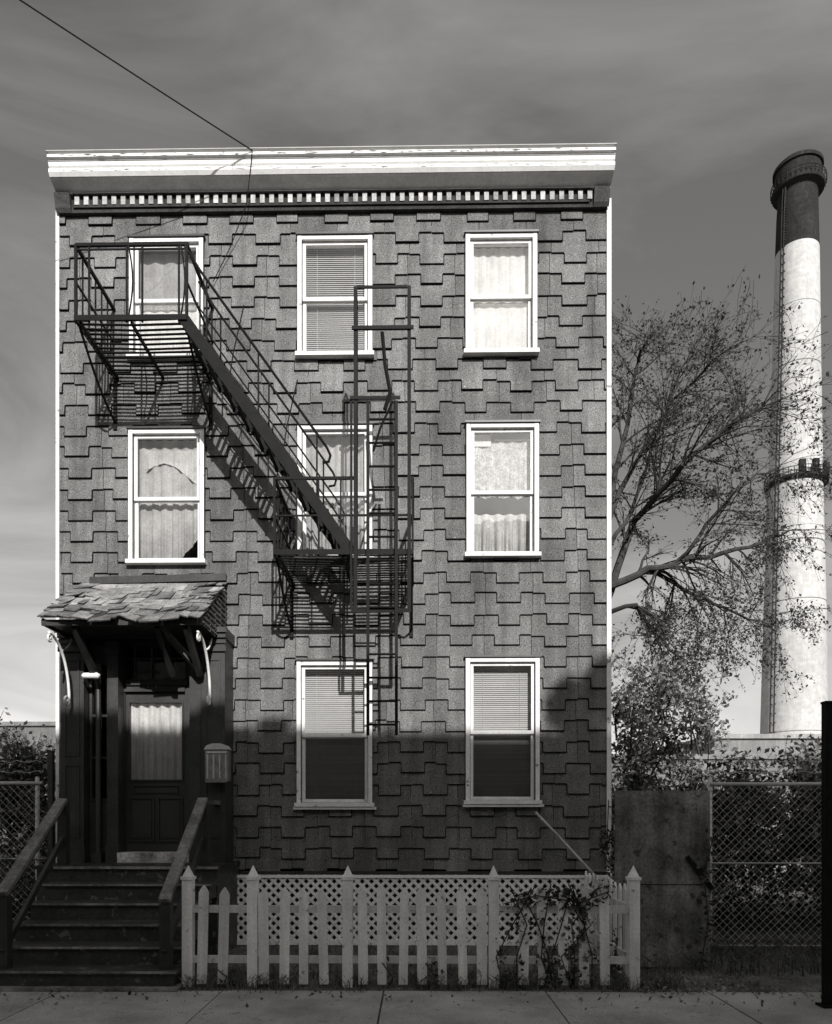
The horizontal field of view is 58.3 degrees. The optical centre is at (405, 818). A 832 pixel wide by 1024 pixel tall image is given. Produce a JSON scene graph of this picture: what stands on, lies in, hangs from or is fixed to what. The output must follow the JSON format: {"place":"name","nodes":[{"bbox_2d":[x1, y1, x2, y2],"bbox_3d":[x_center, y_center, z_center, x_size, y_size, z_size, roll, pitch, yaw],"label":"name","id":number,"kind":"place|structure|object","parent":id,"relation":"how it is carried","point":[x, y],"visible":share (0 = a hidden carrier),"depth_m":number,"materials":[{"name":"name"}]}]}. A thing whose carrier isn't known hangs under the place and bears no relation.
{"place":"outdoors","nodes":[
{"label":"outdoors","id":0,"kind":"place"},
{"bbox_2d":[6,842,820,992],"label":"lot ground","id":1,"kind":"structure","parent":0,"point":[794,982],"depth_m":7.87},
{"bbox_2d":[0,760,43,940],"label":"chain link fence","id":2,"kind":"object","parent":1,"relation":"on","point":[37,783],"visible":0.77,"depth_m":9.37,"materials":[{"name":"metal"}]},
{"bbox_2d":[0,827,46,846],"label":"distant shrubbery","id":3,"kind":"object","parent":1,"relation":"on","point":[19,836],"visible":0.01,"depth_m":43.79,"materials":[{"name":"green plant"}]},
{"bbox_2d":[0,707,55,922],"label":"shrub","id":4,"kind":"object","parent":1,"relation":"on","point":[11,752],"visible":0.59,"depth_m":9.87,"materials":[{"name":"grey plant"}]},
{"bbox_2d":[0,722,55,837],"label":"warehouse building","id":5,"kind":"structure","parent":1,"relation":"on","point":[39,728],"depth_m":54.88,"materials":[{"name":"concrete"}]},
{"bbox_2d":[48,750,54,862],"bbox_3d":[-4.358,0.381,9.162,0.060,2.439,0.060,0,0,1],"label":"fence post","id":6,"kind":"object","parent":1,"relation":"on","point":[51,790],"visible":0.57,"depth_m":9.13,"materials":[{"name":"metal"}]},
{"bbox_2d":[0,573,240,991],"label":"entrance porch","id":7,"kind":"object","parent":1,"relation":"on","point":[106,907],"visible":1,"depth_m":9.01,"materials":[{"name":"paint"}]},
{"bbox_2d":[126,692,184,850],"bbox_3d":[-3.193,-0.591,9.376,0.852,1.998,0.100,0,0,1],"label":"front door","id":8,"kind":"structure","parent":7,"relation":"in","point":[155,809],"depth_m":9.37,"materials":[{"name":"paint"}]},
{"bbox_2d":[180,865,640,988],"bbox_3d":[0.057,1.020,8.170,4.357,1.160,2.260,0,0,1],"label":"picket fence","id":9,"kind":"object","parent":1,"relation":"on","point":[257,958],"visible":0.97,"depth_m":7.06,"materials":[{"name":"paint"}]},
{"bbox_2d":[0,973,820,1010],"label":"fallen leaves","id":10,"kind":"object","parent":1,"relation":"on","point":[724,989],"visible":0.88,"depth_m":6.87,"materials":[{"name":"grey plant"}]},
{"bbox_2d":[13,924,820,993],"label":"weeds","id":11,"kind":"object","parent":1,"relation":"on","point":[415,984],"visible":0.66,"depth_m":7.60,"materials":[{"name":"grey plant"}]},
{"bbox_2d":[239,878,595,939],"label":"basement wall","id":12,"kind":"structure","parent":1,"relation":"on","point":[394,895],"depth_m":9.85,"materials":[{"name":"paint"}]},
{"bbox_3d":[-0.871,-3.598,14.514,6.999,8.524,10.000,0,0,1],"label":"side and rear walls","id":13,"kind":"object","parent":12,"relation":"on","visible":0},
{"bbox_2d":[56,198,610,874],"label":"corner boards","id":14,"kind":"object","parent":13,"relation":"attached to","point":[608,476],"visible":0.57,"depth_m":9.44,"materials":[{"name":"white paint"}]},
{"bbox_2d":[61,221,605,870],"bbox_3d":[-0.941,-3.598,9.514,6.999,8.524,0.001,0,0,1],"label":"front wall sheathing","id":15,"kind":"object","parent":13,"relation":"attached to","point":[143,665],"visible":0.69,"depth_m":9.55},
{"bbox_2d":[59,210,606,870],"bbox_3d":[-0.941,-3.598,9.491,6.999,8.524,0.042,0,0,1],"label":"asphalt shingle siding","id":16,"kind":"object","parent":15,"relation":"attached to","point":[549,604],"visible":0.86,"depth_m":9.48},
{"bbox_2d":[125,426,206,564],"bbox_3d":[-3.044,-4.114,9.531,1.015,1.738,0.205,0,0,1],"label":"frame","id":17,"kind":"object","parent":16,"relation":"attached to","point":[136,434],"visible":0.97,"depth_m":9.47,"materials":[{"name":"white paint"}]},
{"bbox_2d":[138,439,197,557],"bbox_3d":[-3.037,-4.111,10.039,0.965,1.692,0.810,0,0,1],"label":"room interior","id":18,"kind":"object","parent":17,"relation":"attached to","point":[192,552],"depth_m":10.44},
{"bbox_2d":[139,440,197,557],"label":"curtains","id":19,"kind":"object","parent":17,"relation":"attached to","point":[168,469],"visible":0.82,"depth_m":9.64,"materials":[{"name":"fabric"}]},
{"bbox_2d":[126,233,205,359],"bbox_3d":[-3.044,-6.642,9.531,0.993,1.553,0.205,0,0,1],"label":"frame","id":20,"kind":"object","parent":16,"relation":"attached to","point":[196,242],"visible":0.56,"depth_m":9.48,"materials":[{"name":"white paint"}]},
{"bbox_2d":[139,251,195,298],"bbox_3d":[-3.037,-6.639,10.039,0.943,1.507,0.810,0,0,1],"label":"room interior","id":21,"kind":"object","parent":20,"relation":"attached to","point":[161,252],"depth_m":9.73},
{"bbox_2d":[140,254,196,351],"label":"curtains","id":22,"kind":"object","parent":20,"relation":"attached to","point":[160,276],"visible":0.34,"depth_m":9.67,"materials":[{"name":"fabric"}]},
{"bbox_2d":[74,241,413,734],"bbox_3d":[-1.824,-3.728,8.914,3.854,5.592,1.204,0,0,1],"label":"fire escape","id":23,"kind":"object","parent":16,"relation":"attached to","point":[216,371],"visible":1,"depth_m":8.42,"materials":[{"name":"metal"}]},
{"bbox_2d":[46,143,616,216],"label":"cornice","id":24,"kind":"structure","parent":16,"relation":"attached to","point":[369,179],"depth_m":9.29,"materials":[{"name":"paint"}]},
{"bbox_2d":[19,0,252,281],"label":"overhead cable","id":25,"kind":"object","parent":24,"relation":"attached to","point":[31,7],"visible":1,"depth_m":8.47,"materials":[{"name":"metal"}]},
{"bbox_2d":[295,231,373,358],"bbox_3d":[-0.896,-6.643,9.501,0.998,1.570,0.205,0,0,1],"label":"frame","id":26,"kind":"object","parent":16,"relation":"attached to","point":[334,240],"visible":0.94,"depth_m":9.45,"materials":[{"name":"white paint"}]},
{"bbox_2d":[306,249,364,350],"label":"window blinds","id":27,"kind":"object","parent":26,"relation":"attached to","point":[318,329],"visible":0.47,"depth_m":9.60,"materials":[{"name":"plastic"}]},
{"bbox_2d":[306,248,364,350],"bbox_3d":[-0.889,-6.640,10.008,0.948,1.524,0.810,0,0,1],"label":"room interior","id":28,"kind":"object","parent":26,"relation":"attached to","point":[349,252],"visible":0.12,"depth_m":10.36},
{"bbox_2d":[293,658,375,809],"bbox_3d":[-0.896,-1.074,9.501,1.049,1.910,0.205,0,0,1],"label":"frame","id":29,"kind":"object","parent":16,"relation":"attached to","point":[303,665],"visible":0.88,"depth_m":9.45,"materials":[{"name":"white paint"}]},
{"bbox_2d":[305,669,364,798],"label":"window blinds","id":30,"kind":"object","parent":29,"relation":"attached to","point":[335,768],"visible":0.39,"depth_m":9.61,"materials":[{"name":"plastic"}]},
{"bbox_2d":[305,670,364,728],"bbox_3d":[-0.894,-1.089,10.008,0.959,1.829,0.810,0,0,1],"label":"room interior","id":31,"kind":"object","parent":29,"relation":"attached to","point":[335,698],"visible":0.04,"depth_m":10.41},
{"bbox_2d":[295,421,373,559],"bbox_3d":[-0.896,-4.161,9.501,0.998,1.722,0.205,0,0,1],"label":"frame","id":32,"kind":"object","parent":16,"relation":"attached to","point":[332,428],"visible":0.42,"depth_m":9.45,"materials":[{"name":"white paint"}]},
{"bbox_2d":[306,436,364,548],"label":"curtains","id":33,"kind":"object","parent":32,"relation":"hanging from","point":[339,449],"visible":0.38,"depth_m":9.63,"materials":[{"name":"fabric"}]},
{"bbox_2d":[306,435,364,437],"bbox_3d":[-0.889,-4.158,10.008,0.948,1.676,0.810,0,0,1],"label":"room interior","id":34,"kind":"object","parent":32,"relation":"attached to","point":[334,436],"depth_m":9.71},
{"bbox_2d":[464,229,539,356],"bbox_3d":[1.212,-6.649,9.472,0.949,1.554,0.205,0,0,1],"label":"frame","id":35,"kind":"object","parent":16,"relation":"attached to","point":[528,238],"visible":0.94,"depth_m":9.41,"materials":[{"name":"white paint"}]},
{"bbox_2d":[473,248,527,347],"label":"curtains","id":36,"kind":"object","parent":35,"relation":"attached to","point":[501,271],"visible":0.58,"depth_m":9.57,"materials":[{"name":"fabric"}]},
{"bbox_2d":[473,247,527,248],"bbox_3d":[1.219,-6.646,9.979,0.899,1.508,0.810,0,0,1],"label":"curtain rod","id":37,"kind":"object","parent":35,"relation":"attached to","point":[497,247],"depth_m":9.64,"materials":[{"name":"grey metal"}]},
{"bbox_2d":[464,420,540,558],"bbox_3d":[1.228,-4.170,9.471,0.960,1.717,0.205,0,0,1],"label":"frame","id":38,"kind":"object","parent":16,"relation":"attached to","point":[473,427],"visible":0.98,"depth_m":9.41,"materials":[{"name":"white paint"}]},
{"bbox_2d":[474,435,529,550],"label":"curtains","id":39,"kind":"object","parent":38,"relation":"hanging from","point":[500,465],"visible":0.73,"depth_m":9.59,"materials":[{"name":"fabric"}]},
{"bbox_2d":[474,433,529,514],"bbox_3d":[1.235,-4.167,9.979,0.910,1.671,0.810,0,0,1],"label":"room interior","id":40,"kind":"object","parent":38,"relation":"attached to","point":[501,506],"depth_m":10.38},
{"bbox_2d":[462,655,543,806],"bbox_3d":[1.233,-1.109,9.471,1.022,1.915,0.205,0,0,1],"label":"frame","id":41,"kind":"object","parent":16,"relation":"attached to","point":[533,799],"visible":0.99,"depth_m":9.41,"materials":[{"name":"white paint"}]},
{"bbox_2d":[473,666,530,796],"bbox_3d":[1.230,-1.108,9.578,0.792,1.743,0.023,0,0,1],"label":"window pane","id":42,"kind":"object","parent":41,"relation":"attached to","point":[501,765],"visible":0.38,"depth_m":9.58,"materials":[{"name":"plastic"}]},
{"bbox_2d":[473,705,530,729],"bbox_3d":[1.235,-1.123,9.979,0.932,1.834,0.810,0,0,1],"label":"window blinds","id":43,"kind":"object","parent":41,"relation":"attached to","point":[499,719],"depth_m":10.38,"materials":[{"name":"white plastic"}]},
{"bbox_2d":[535,812,599,881],"bbox_3d":[2.006,0.338,9.243,0.812,0.867,0.042,0,0,19],"label":"vent pipe","id":44,"kind":"object","parent":16,"relation":"attached to","point":[564,842],"visible":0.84,"depth_m":9.23,"materials":[{"name":"metal"}]},
{"bbox_2d":[237,874,607,945],"bbox_3d":[0.117,1.145,9.386,4.866,0.889,0.034,0,0,1],"label":"lattice skirt","id":45,"kind":"object","parent":1,"relation":"on","point":[450,940],"visible":0.37,"depth_m":9.39,"materials":[{"name":"paint"}]},
{"bbox_2d":[212,800,721,989],"bbox_3d":[0.845,0.721,7.471,5.084,1.922,1.905,0,0,-29],"label":"ivy vine","id":46,"kind":"object","parent":1,"relation":"on","point":[606,842],"visible":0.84,"depth_m":7.02,"materials":[{"name":"black plant"}]},
{"bbox_2d":[615,791,713,966],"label":"plywood gate","id":47,"kind":"structure","parent":1,"relation":"on","point":[661,838],"depth_m":7.94,"materials":[{"name":"wood"}]},
{"bbox_2d":[603,646,776,915],"bbox_3d":[3.490,-0.437,10.914,2.850,4.149,2.825,0,0,1],"label":"shrub","id":48,"kind":"object","parent":1,"relation":"on","point":[641,752],"visible":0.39,"depth_m":10.55,"materials":[{"name":"grey plant"}]},
{"bbox_2d":[606,754,818,871],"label":"concrete wall","id":49,"kind":"structure","parent":1,"relation":"on","point":[719,756],"depth_m":22.35,"materials":[{"name":"grey concrete"}]},
{"bbox_2d":[612,733,820,936],"bbox_3d":[6.245,0.152,10.673,6.097,3.003,4.295,0,0,1],"label":"shrub","id":50,"kind":"object","parent":1,"relation":"on","point":[749,812],"visible":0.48,"depth_m":10.20,"materials":[{"name":"grey plant"}]},
{"bbox_2d":[611,264,831,724],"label":"tree","id":51,"kind":"object","parent":1,"relation":"on","point":[666,419],"visible":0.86,"depth_m":15.41,"materials":[{"name":"grey plant"}]},
{"bbox_2d":[663,734,820,753],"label":"power plant building","id":52,"kind":"structure","parent":1,"relation":"on","point":[749,742],"depth_m":49.17,"materials":[{"name":"concrete"}]},
{"bbox_2d":[708,760,820,948],"bbox_3d":[6.134,0.444,8.933,4.987,2.311,0.080,0,0,1],"label":"chain link fence","id":53,"kind":"object","parent":1,"relation":"on","point":[746,784],"visible":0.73,"depth_m":8.94,"materials":[{"name":"metal"}]},
{"bbox_2d":[0,990,831,1023],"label":"sidewalk","id":54,"kind":"structure","parent":0,"point":[348,1007],"depth_m":6.30,"materials":[{"name":"concrete"}]},
{"bbox_2d":[815,701,831,1008],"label":"steel post","id":55,"kind":"object","parent":54,"relation":"on","point":[826,856],"visible":1,"depth_m":6.32,"materials":[{"name":"metal"}]},
{"bbox_2d":[0,0,831,753],"label":"sky","id":56,"kind":"structure","parent":0,"point":[701,102],"materials":[{"name":"grey"}]},
{"label":"ground","id":57,"kind":"structure","parent":0,"visible":0},
{"bbox_2d":[760,149,829,733],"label":"smokestack","id":58,"kind":"object","parent":57,"relation":"on","point":[799,180],"visible":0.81,"depth_m":123.25,"materials":[{"name":"concrete"}]}
]}

